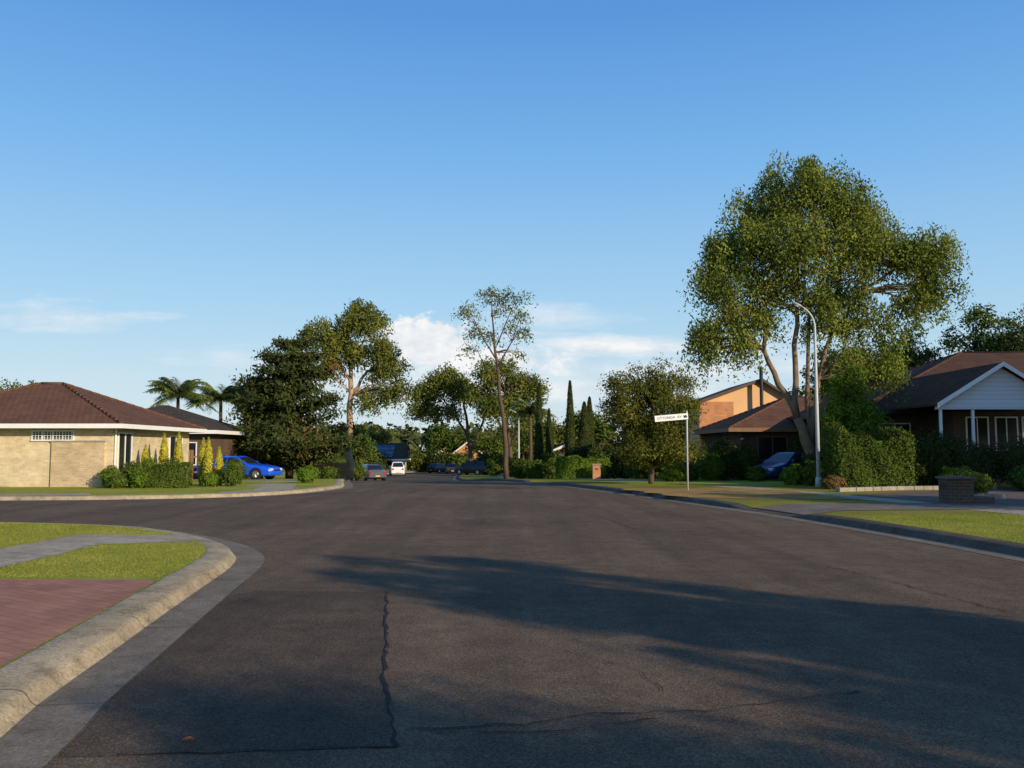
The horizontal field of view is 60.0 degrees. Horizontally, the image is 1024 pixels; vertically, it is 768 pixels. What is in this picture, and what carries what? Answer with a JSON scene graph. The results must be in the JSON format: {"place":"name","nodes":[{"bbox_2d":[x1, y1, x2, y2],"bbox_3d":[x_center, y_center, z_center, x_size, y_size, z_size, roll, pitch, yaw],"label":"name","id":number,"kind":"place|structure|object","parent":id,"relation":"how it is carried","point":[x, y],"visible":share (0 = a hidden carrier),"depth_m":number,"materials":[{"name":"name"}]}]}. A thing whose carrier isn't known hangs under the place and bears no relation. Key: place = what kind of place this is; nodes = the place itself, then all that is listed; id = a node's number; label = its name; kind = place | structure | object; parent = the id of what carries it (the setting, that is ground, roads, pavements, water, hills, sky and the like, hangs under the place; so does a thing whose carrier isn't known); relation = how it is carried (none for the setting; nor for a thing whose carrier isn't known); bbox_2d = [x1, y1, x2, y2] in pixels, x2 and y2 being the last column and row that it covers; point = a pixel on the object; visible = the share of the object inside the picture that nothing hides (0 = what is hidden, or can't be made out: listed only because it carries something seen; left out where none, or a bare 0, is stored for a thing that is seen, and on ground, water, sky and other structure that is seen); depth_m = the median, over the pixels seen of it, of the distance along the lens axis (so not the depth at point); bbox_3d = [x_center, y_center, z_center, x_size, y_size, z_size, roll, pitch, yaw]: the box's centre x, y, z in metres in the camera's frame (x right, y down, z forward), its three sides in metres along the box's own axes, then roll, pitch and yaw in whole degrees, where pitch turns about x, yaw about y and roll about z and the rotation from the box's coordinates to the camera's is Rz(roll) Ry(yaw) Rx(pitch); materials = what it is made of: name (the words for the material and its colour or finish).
{"place":"outdoors","nodes":[
{"label":"outdoors","id":0,"kind":"place"},
{"bbox_2d":[0,579,153,665],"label":"paved driveway","id":1,"kind":"structure","parent":0,"point":[34,613],"depth_m":8.39,"materials":[{"name":"red brick"}]},
{"bbox_2d":[0,522,205,667],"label":"lawn","id":2,"kind":"structure","parent":0,"point":[121,576],"depth_m":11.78,"materials":[{"name":"green plant"}]},
{"bbox_2d":[0,534,197,566],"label":"footpath","id":3,"kind":"structure","parent":2,"relation":"on","point":[16,554],"depth_m":13.85,"materials":[{"name":"concrete"}]},
{"bbox_2d":[0,470,415,495],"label":"lawn","id":4,"kind":"structure","parent":0,"point":[197,488],"depth_m":33.76,"materials":[{"name":"green plant"}]},
{"bbox_2d":[0,382,206,486],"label":"brick house","id":5,"kind":"structure","parent":4,"relation":"on","point":[57,434],"depth_m":35.56,"materials":[{"name":"beige brick"}]},
{"bbox_2d":[31,430,74,440],"bbox_3d":[-18.400,2.065,35.509,1.720,0.440,0.070,0,-4,0],"label":"window","id":6,"kind":"structure","parent":5,"relation":"in","point":[73,431],"depth_m":35.52,"materials":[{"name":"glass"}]},
{"bbox_2d":[117,432,132,469],"bbox_3d":[-15.965,2.931,36.583,0.070,1.870,1.320,0,-4,0],"label":"window","id":7,"kind":"structure","parent":5,"relation":"in","point":[125,439],"depth_m":36.56,"materials":[{"name":"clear glass"}]},
{"bbox_2d":[104,473,127,487],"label":"garden shrub","id":8,"kind":"object","parent":4,"relation":"on","point":[117,481],"visible":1,"depth_m":33.90,"materials":[{"name":"green plant"}]},
{"bbox_2d":[128,467,150,487],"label":"garden shrub","id":9,"kind":"object","parent":4,"relation":"on","point":[138,479],"visible":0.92,"depth_m":34.17,"materials":[{"name":"green plant"}]},
{"bbox_2d":[144,461,194,487],"bbox_3d":[-13.401,3.554,34.633,1.676,1.073,1.121,0,-4,0],"label":"hedge","id":10,"kind":"object","parent":4,"relation":"on","point":[167,475],"visible":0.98,"depth_m":34.23,"materials":[{"name":"green plant"}]},
{"bbox_2d":[143,377,217,412],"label":"palm tree","id":11,"kind":"object","parent":4,"relation":"on","point":[184,390],"visible":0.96,"depth_m":74.38,"materials":[{"name":"green plant"}]},
{"bbox_2d":[146,405,249,478],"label":"brick house","id":12,"kind":"structure","parent":4,"relation":"on","point":[219,433],"depth_m":55.98,"materials":[{"name":"tile"}]},
{"bbox_2d":[202,437,213,473],"bbox_3d":[-12.700,3.241,37.064,0.484,2.088,0.507,0,-4,0],"label":"golden conifer","id":13,"kind":"object","parent":4,"relation":"on","point":[208,463],"visible":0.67,"depth_m":36.96,"materials":[{"name":"yellow plant"}]},
{"bbox_2d":[200,470,220,486],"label":"garden shrub","id":14,"kind":"object","parent":4,"relation":"on","point":[210,478],"visible":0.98,"depth_m":35.62,"materials":[{"name":"green plant"}]},
{"bbox_2d":[184,381,252,420],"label":"palm tree","id":15,"kind":"object","parent":4,"relation":"on","point":[209,390],"visible":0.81,"depth_m":75.31,"materials":[{"name":"green plant"}]},
{"bbox_2d":[220,462,246,485],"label":"garden shrub","id":16,"kind":"object","parent":4,"relation":"on","point":[233,475],"visible":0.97,"depth_m":36.20,"materials":[{"name":"green plant"}]},
{"bbox_2d":[223,335,366,478],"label":"pine tree","id":17,"kind":"object","parent":4,"relation":"on","point":[286,438],"visible":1,"depth_m":58.70,"materials":[{"name":"green plant"}]},
{"bbox_2d":[299,462,350,478],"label":"timber fence","id":18,"kind":"object","parent":4,"relation":"on","point":[344,470],"visible":0.38,"depth_m":63.31,"materials":[{"name":"wood"}]},
{"bbox_2d":[331,431,379,461],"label":"tree","id":19,"kind":"object","parent":4,"relation":"on","point":[364,452],"visible":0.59,"depth_m":103.29,"materials":[{"name":"green plant"}]},
{"bbox_2d":[296,297,420,479],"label":"gum tree","id":20,"kind":"object","parent":4,"relation":"on","point":[344,349],"visible":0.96,"depth_m":67.66,"materials":[{"name":"green plant"}]},
{"bbox_2d":[324,422,400,442],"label":"tree","id":21,"kind":"object","parent":4,"relation":"on","point":[380,437],"visible":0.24,"depth_m":138.03,"materials":[{"name":"green plant"}]},
{"bbox_2d":[373,443,410,472],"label":"house","id":22,"kind":"structure","parent":4,"relation":"on","point":[396,452],"depth_m":131.66,"materials":[{"name":"brick"}]},
{"bbox_2d":[406,451,429,471],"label":"garden shrub","id":23,"kind":"object","parent":4,"relation":"on","point":[416,462],"visible":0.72,"depth_m":148.19,"materials":[{"name":"green plant"}]},
{"bbox_2d":[220,481,295,492],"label":"driveway","id":24,"kind":"structure","parent":0,"point":[270,487],"depth_m":34.69,"materials":[{"name":"concrete"}]},
{"bbox_2d":[0,469,1023,767],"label":"road","id":25,"kind":"structure","parent":0,"point":[506,619],"depth_m":8.04,"materials":[{"name":"grey asphalt"}]},
{"bbox_2d":[0,522,235,736],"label":"kerb","id":26,"kind":"structure","parent":25,"relation":"on","point":[39,674],"depth_m":7.11,"materials":[{"name":"concrete"}]},
{"bbox_2d":[0,533,263,767],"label":"gutter","id":27,"kind":"object","parent":25,"relation":"on","point":[43,733],"visible":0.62,"depth_m":6.18,"materials":[{"name":"concrete"}]},
{"bbox_2d":[0,472,410,500],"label":"gutter","id":28,"kind":"object","parent":25,"relation":"on","point":[348,484],"visible":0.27,"depth_m":29.53,"materials":[{"name":"concrete"}]},
{"bbox_2d":[0,471,417,499],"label":"kerb","id":29,"kind":"structure","parent":25,"relation":"on","point":[339,483],"depth_m":29.00,"materials":[{"name":"concrete"}]},
{"bbox_2d":[58,591,396,756],"bbox_3d":[-1.915,2.147,7.392,1.791,0.001,5.572,1,-4,-8],"label":"asphalt patch","id":30,"kind":"object","parent":25,"relation":"on","point":[273,670],"visible":1,"depth_m":6.01,"materials":[{"name":"grey asphalt"}]},
{"bbox_2d":[357,464,386,480],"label":"parked car","id":31,"kind":"object","parent":25,"relation":"on","point":[375,472],"visible":0.63,"depth_m":75.69,"materials":[{"name":"grey paint"}]},
{"bbox_2d":[423,424,485,455],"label":"tree","id":32,"kind":"object","parent":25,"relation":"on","point":[441,438],"visible":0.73,"depth_m":147.44,"materials":[{"name":"green plant"}]},
{"bbox_2d":[480,423,544,459],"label":"tree","id":33,"kind":"object","parent":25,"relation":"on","point":[524,449],"visible":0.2,"depth_m":156.72,"materials":[{"name":"green plant"}]},
{"bbox_2d":[117,507,1018,754],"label":"road cracks","id":34,"kind":"object","parent":25,"relation":"on","point":[388,701],"visible":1,"depth_m":5.42,"materials":[{"name":"black asphalt"}]},
{"bbox_2d":[453,475,1023,561],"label":"opposite gutter","id":35,"kind":"object","parent":25,"relation":"on","point":[982,551],"visible":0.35,"depth_m":17.71,"materials":[{"name":"concrete"}]},
{"bbox_2d":[457,474,1023,556],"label":"opposite kerb","id":36,"kind":"structure","parent":25,"relation":"on","point":[1007,547],"depth_m":18.13,"materials":[{"name":"concrete"}]},
{"bbox_2d":[0,0,1023,450],"label":"sky","id":37,"kind":"structure","parent":0,"point":[185,185],"materials":[{"name":"blue"}]},
{"bbox_2d":[460,473,1022,543],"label":"opposite verge","id":38,"kind":"structure","parent":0,"point":[753,503],"depth_m":26.16,"materials":[{"name":"green plant"}]},
{"bbox_2d":[402,360,484,460],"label":"gum tree","id":39,"kind":"object","parent":38,"relation":"on","point":[449,385],"visible":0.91,"depth_m":123.08,"materials":[{"name":"green plant"}]},
{"bbox_2d":[454,461,486,474],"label":"parked car","id":40,"kind":"object","parent":38,"relation":"on","point":[476,468],"visible":0.84,"depth_m":110.59,"materials":[{"name":"paint"}]},
{"bbox_2d":[462,433,520,458],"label":"tree","id":41,"kind":"object","parent":38,"relation":"on","point":[492,446],"visible":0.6,"depth_m":126.08,"materials":[{"name":"green plant"}]},
{"bbox_2d":[485,454,502,474],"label":"garden shrub","id":42,"kind":"object","parent":38,"relation":"on","point":[493,467],"visible":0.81,"depth_m":104.87,"materials":[{"name":"green plant"}]},
{"bbox_2d":[451,284,537,478],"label":"sapling tree","id":43,"kind":"object","parent":38,"relation":"on","point":[503,419],"visible":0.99,"depth_m":63.34,"materials":[{"name":"green plant"}]},
{"bbox_2d":[457,354,552,457],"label":"gum tree","id":44,"kind":"object","parent":38,"relation":"on","point":[514,386],"visible":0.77,"depth_m":115.27,"materials":[{"name":"green plant"}]},
{"bbox_2d":[509,458,530,478],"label":"garden shrub","id":45,"kind":"object","parent":38,"relation":"on","point":[517,467],"visible":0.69,"depth_m":83.06,"materials":[{"name":"green plant"}]},
{"bbox_2d":[507,398,557,460],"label":"palm tree","id":46,"kind":"object","parent":38,"relation":"on","point":[522,408],"visible":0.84,"depth_m":87.65,"materials":[{"name":"green plant"}]},
{"bbox_2d":[533,383,543,460],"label":"pencil pine","id":47,"kind":"object","parent":38,"relation":"on","point":[538,447],"visible":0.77,"depth_m":79.69,"materials":[{"name":"green plant"}]},
{"bbox_2d":[513,418,565,451],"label":"tree","id":48,"kind":"object","parent":38,"relation":"on","point":[524,433],"visible":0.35,"depth_m":101.54,"materials":[{"name":"green plant"}]},
{"bbox_2d":[545,408,552,454],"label":"pencil pine","id":49,"kind":"object","parent":38,"relation":"on","point":[549,444],"visible":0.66,"depth_m":83.69,"materials":[{"name":"green plant"}]},
{"bbox_2d":[540,458,559,478],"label":"garden shrub","id":50,"kind":"object","parent":38,"relation":"on","point":[548,468],"visible":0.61,"depth_m":67.14,"materials":[{"name":"green plant"}]},
{"bbox_2d":[564,380,575,455],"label":"pencil pine","id":51,"kind":"object","parent":38,"relation":"on","point":[570,442],"visible":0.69,"depth_m":73.74,"materials":[{"name":"green plant"}]},
{"bbox_2d":[555,455,606,478],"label":"hedge","id":52,"kind":"object","parent":38,"relation":"on","point":[574,467],"visible":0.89,"depth_m":57.70,"materials":[{"name":"green plant"}]},
{"bbox_2d":[577,401,591,446],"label":"pencil pine","id":53,"kind":"object","parent":38,"relation":"on","point":[584,432],"visible":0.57,"depth_m":75.64,"materials":[{"name":"green plant"}]},
{"bbox_2d":[558,407,617,447],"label":"tree","id":54,"kind":"object","parent":38,"relation":"on","point":[601,432],"visible":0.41,"depth_m":86.36,"materials":[{"name":"green plant"}]},
{"bbox_2d":[585,445,621,478],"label":"garden shrub","id":55,"kind":"object","parent":38,"relation":"on","point":[612,464],"visible":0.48,"depth_m":65.11,"materials":[{"name":"green plant"}]},
{"bbox_2d":[619,458,657,478],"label":"garden shrub","id":56,"kind":"object","parent":38,"relation":"on","point":[637,473],"visible":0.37,"depth_m":55.26,"materials":[{"name":"green plant"}]},
{"bbox_2d":[595,352,708,483],"bbox_3d":[6.166,1.541,39.305,5.090,5.847,4.749,0,-4,0],"label":"street tree","id":57,"kind":"object","parent":38,"relation":"on","point":[658,399],"visible":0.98,"depth_m":38.68,"materials":[{"name":"green plant"}]},
{"bbox_2d":[678,460,703,480],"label":"garden shrub","id":58,"kind":"object","parent":38,"relation":"on","point":[694,472],"visible":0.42,"depth_m":45.34,"materials":[{"name":"green plant"}]},
{"bbox_2d":[594,481,823,485],"bbox_3d":[9.450,4.573,40.911,11.326,0.124,9.760,0,-4,0],"label":"lawn patch","id":59,"kind":"object","parent":38,"relation":"on","point":[722,483],"visible":0.8,"depth_m":39.65,"materials":[{"name":"green plant"}]},
{"bbox_2d":[659,462,689,481],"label":"garden shrub","id":60,"kind":"object","parent":59,"relation":"on","point":[677,472],"visible":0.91,"depth_m":43.40,"materials":[{"name":"green plant"}]},
{"bbox_2d":[744,465,766,481],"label":"garden shrub","id":61,"kind":"object","parent":59,"relation":"on","point":[757,473],"visible":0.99,"depth_m":43.69,"materials":[{"name":"green plant"}]},
{"bbox_2d":[778,463,803,484],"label":"garden shrub","id":62,"kind":"object","parent":59,"relation":"on","point":[789,475],"visible":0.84,"depth_m":37.52,"materials":[{"name":"green plant"}]},
{"bbox_2d":[799,460,825,484],"bbox_3d":[12.610,3.767,37.062,1.246,1.182,1.175,0,-4,0],"label":"garden shrub","id":63,"kind":"object","parent":59,"relation":"on","point":[807,473],"visible":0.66,"depth_m":36.73,"materials":[{"name":"green plant"}]},
{"bbox_2d":[675,149,977,453],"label":"gum tree","id":64,"kind":"object","parent":59,"relation":"on","point":[861,236],"visible":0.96,"depth_m":40.83,"materials":[{"name":"green plant"}]},
{"bbox_2d":[695,450,725,480],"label":"garden shrub","id":65,"kind":"object","parent":38,"relation":"on","point":[711,463],"visible":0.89,"depth_m":46.36,"materials":[{"name":"green plant"}]},
{"bbox_2d":[708,435,739,480],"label":"garden shrub","id":66,"kind":"object","parent":38,"relation":"on","point":[722,447],"visible":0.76,"depth_m":46.91,"materials":[{"name":"green plant"}]},
{"bbox_2d":[621,488,859,499],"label":"dry grass","id":67,"kind":"structure","parent":38,"relation":"on","point":[744,493],"depth_m":29.55,"materials":[{"name":"beige plant"}]},
{"bbox_2d":[654,411,688,489],"bbox_3d":[5.773,2.397,32.001,1.257,2.880,0.102,1,-4,-10],"label":"street sign","id":68,"kind":"object","parent":67,"relation":"on","point":[671,417],"visible":1,"depth_m":32.08,"materials":[{"name":"metal"}]},
{"bbox_2d":[732,444,760,479],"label":"garden shrub","id":69,"kind":"object","parent":38,"relation":"on","point":[745,458],"visible":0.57,"depth_m":49.32,"materials":[{"name":"green plant"}]},
{"bbox_2d":[682,367,821,479],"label":"brick house","id":70,"kind":"structure","parent":38,"relation":"on","point":[752,414],"depth_m":54.46,"materials":[{"name":"brown brick"}]},
{"bbox_2d":[757,436,787,460],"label":"window","id":71,"kind":"structure","parent":70,"relation":"in","point":[767,446],"depth_m":50.36,"materials":[{"name":"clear glass"}]},
{"bbox_2d":[497,475,1023,514],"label":"footpath strip","id":72,"kind":"object","parent":38,"relation":"on","point":[1014,511],"visible":0.47,"depth_m":26.59,"materials":[{"name":"concrete"}]},
{"bbox_2d":[754,452,805,480],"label":"parked car","id":73,"kind":"object","parent":38,"relation":"on","point":[773,465],"visible":0.3,"depth_m":45.97,"materials":[{"name":"blue paint"}]},
{"bbox_2d":[792,302,821,486],"bbox_3d":[11.862,0.386,35.669,1.055,7.464,0.280,0,-4,0],"label":"street lamp","id":74,"kind":"object","parent":38,"relation":"on","point":[818,478],"visible":0.98,"depth_m":35.57,"materials":[{"name":"metal"}]},
{"bbox_2d":[820,474,846,488],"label":"shrub","id":75,"kind":"object","parent":38,"relation":"on","point":[831,481],"visible":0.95,"depth_m":32.80,"materials":[{"name":"brown plant"}]},
{"bbox_2d":[798,340,876,398],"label":"tree","id":76,"kind":"object","parent":38,"relation":"on","point":[830,353],"visible":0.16,"depth_m":62.37,"materials":[{"name":"green plant"}]},
{"bbox_2d":[815,363,894,446],"bbox_3d":[15.091,1.766,39.181,3.368,5.349,2.943,0,-4,0],"label":"tree","id":77,"kind":"object","parent":38,"relation":"on","point":[850,410],"visible":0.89,"depth_m":38.67,"materials":[{"name":"green plant"}]},
{"bbox_2d":[819,421,920,487],"bbox_3d":[13.553,2.735,33.689,3.304,2.626,1.866,0,-4,0],"label":"hedge","id":78,"kind":"object","parent":38,"relation":"on","point":[860,459],"visible":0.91,"depth_m":33.08,"materials":[{"name":"green plant"}]},
{"bbox_2d":[756,503,1006,514],"bbox_3d":[10.243,3.208,22.923,7.248,0.097,2.605,1,-4,-7],"label":"driveway crossing","id":79,"kind":"object","parent":38,"relation":"on","point":[804,509],"visible":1,"depth_m":22.79,"materials":[{"name":"concrete"}]},
{"bbox_2d":[787,351,1023,483],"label":"house","id":80,"kind":"structure","parent":38,"relation":"on","point":[976,396],"depth_m":39.40,"materials":[{"name":"red brown tile"},{"name":"dark brick"},{"name":"white painted wood"}]},
{"bbox_2d":[965,417,989,450],"bbox_3d":[20.650,2.205,39.309,1.020,1.520,0.070,0,-4,0],"label":"window","id":81,"kind":"structure","parent":80,"relation":"in","point":[981,423],"depth_m":39.33,"materials":[{"name":"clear glass"}]},
{"bbox_2d":[994,417,1018,450],"bbox_3d":[21.950,2.205,39.309,1.020,1.520,0.070,0,-4,0],"label":"window","id":82,"kind":"structure","parent":80,"relation":"in","point":[1007,426],"depth_m":39.34,"materials":[{"name":"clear glass"}]},
{"bbox_2d":[874,317,947,368],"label":"gum tree","id":83,"kind":"object","parent":38,"relation":"on","point":[928,355],"visible":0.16,"depth_m":81.06,"materials":[{"name":"green plant"}]},
{"bbox_2d":[835,486,996,491],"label":"garden wall","id":84,"kind":"structure","parent":38,"relation":"on","point":[860,489],"depth_m":31.71,"materials":[{"name":"stone"}]},
{"bbox_2d":[900,443,933,485],"bbox_3d":[15.516,3.235,34.058,1.301,1.998,1.234,-2,-5,30],"label":"garden shrub","id":85,"kind":"object","parent":38,"relation":"on","point":[922,459],"visible":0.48,"depth_m":33.73,"materials":[{"name":"green plant"}]},
{"bbox_2d":[845,514,1023,543],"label":"grass strip","id":86,"kind":"object","parent":38,"relation":"on","point":[968,522],"depth_m":17.62,"materials":[{"name":"green plant"}]},
{"bbox_2d":[915,434,962,485],"bbox_3d":[16.390,3.082,34.538,2.202,2.290,1.938,0,-4,0],"label":"garden shrub","id":87,"kind":"object","parent":38,"relation":"on","point":[941,457],"visible":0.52,"depth_m":33.99,"materials":[{"name":"green plant"}]},
{"bbox_2d":[918,428,967,451],"bbox_3d":[17.402,3.084,35.930,2.596,2.650,2.176,0,-4,0],"label":"garden shrub","id":88,"kind":"object","parent":38,"relation":"on","point":[941,434],"visible":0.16,"depth_m":35.65,"materials":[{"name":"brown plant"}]},
{"bbox_2d":[937,465,973,480],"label":"garden shrub","id":89,"kind":"object","parent":38,"relation":"on","point":[957,471],"visible":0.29,"depth_m":32.81,"materials":[{"name":"green plant"}]},
{"bbox_2d":[947,440,1007,485],"bbox_3d":[17.964,3.163,34.347,2.557,2.086,2.212,0,-4,0],"label":"garden shrub","id":90,"kind":"object","parent":38,"relation":"on","point":[979,459],"visible":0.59,"depth_m":33.74,"materials":[{"name":"green plant"}]},
{"bbox_2d":[933,302,1023,355],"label":"gum tree","id":91,"kind":"object","parent":38,"relation":"on","point":[997,342],"visible":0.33,"depth_m":76.74,"materials":[{"name":"green plant"}]},
{"bbox_2d":[992,434,1023,485],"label":"garden shrub","id":92,"kind":"object","parent":38,"relation":"on","point":[1013,454],"visible":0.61,"depth_m":33.58,"materials":[{"name":"green plant"}]},
{"bbox_2d":[1001,304,1023,350],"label":"gum tree","id":93,"kind":"object","parent":38,"relation":"on","point":[1020,341],"visible":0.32,"depth_m":74.40,"materials":[{"name":"green plant"}]},
{"bbox_2d":[1002,465,1023,490],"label":"garden shrub","id":94,"kind":"object","parent":38,"relation":"on","point":[1016,477],"visible":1,"depth_m":31.60,"materials":[{"name":"green plant"}]},
{"bbox_2d":[851,489,1023,509],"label":"driveway","id":95,"kind":"structure","parent":0,"point":[1014,499],"depth_m":27.03,"materials":[{"name":"grey concrete"}]},
{"bbox_2d":[935,476,994,502],"bbox_3d":[12.500,2.917,24.451,1.300,0.730,0.720,0,-4,0],"label":"brick letterbox","id":96,"kind":"object","parent":95,"relation":"on","point":[956,489],"visible":0.98,"depth_m":24.16,"materials":[{"name":"black brick"}]},
{"bbox_2d":[974,493,1006,498],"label":"garden wall","id":97,"kind":"structure","parent":95,"relation":"on","point":[999,496],"depth_m":26.00,"materials":[{"name":"stone"}]},
{"bbox_2d":[961,470,996,494],"bbox_3d":[13.879,2.958,26.490,1.038,0.813,1.020,0,-4,0],"label":"round shrub","id":98,"kind":"object","parent":97,"relation":"on","point":[983,484],"visible":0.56,"depth_m":26.19,"materials":[{"name":"green plant"}]},
{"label":"driveway rear","id":99,"kind":"structure","parent":0,"visible":0},
{"bbox_2d":[196,456,282,479],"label":"parked car","id":100,"kind":"object","parent":99,"relation":"on","point":[257,469],"visible":0.52,"depth_m":51.91,"materials":[{"name":"blue paint"}]},
{"bbox_3d":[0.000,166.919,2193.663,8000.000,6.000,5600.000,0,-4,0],"label":"ground","id":101,"kind":"structure","parent":0,"visible":0},
{"bbox_2d":[222,419,622,467],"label":"distant wood","id":102,"kind":"object","parent":101,"relation":"on","point":[414,439],"visible":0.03,"depth_m":300.35,"materials":[{"name":"green plant"}]},
{"bbox_2d":[442,450,474,465],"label":"garden shrub","id":103,"kind":"object","parent":101,"relation":"on","point":[459,459],"visible":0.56,"depth_m":140.33,"materials":[{"name":"green plant"}]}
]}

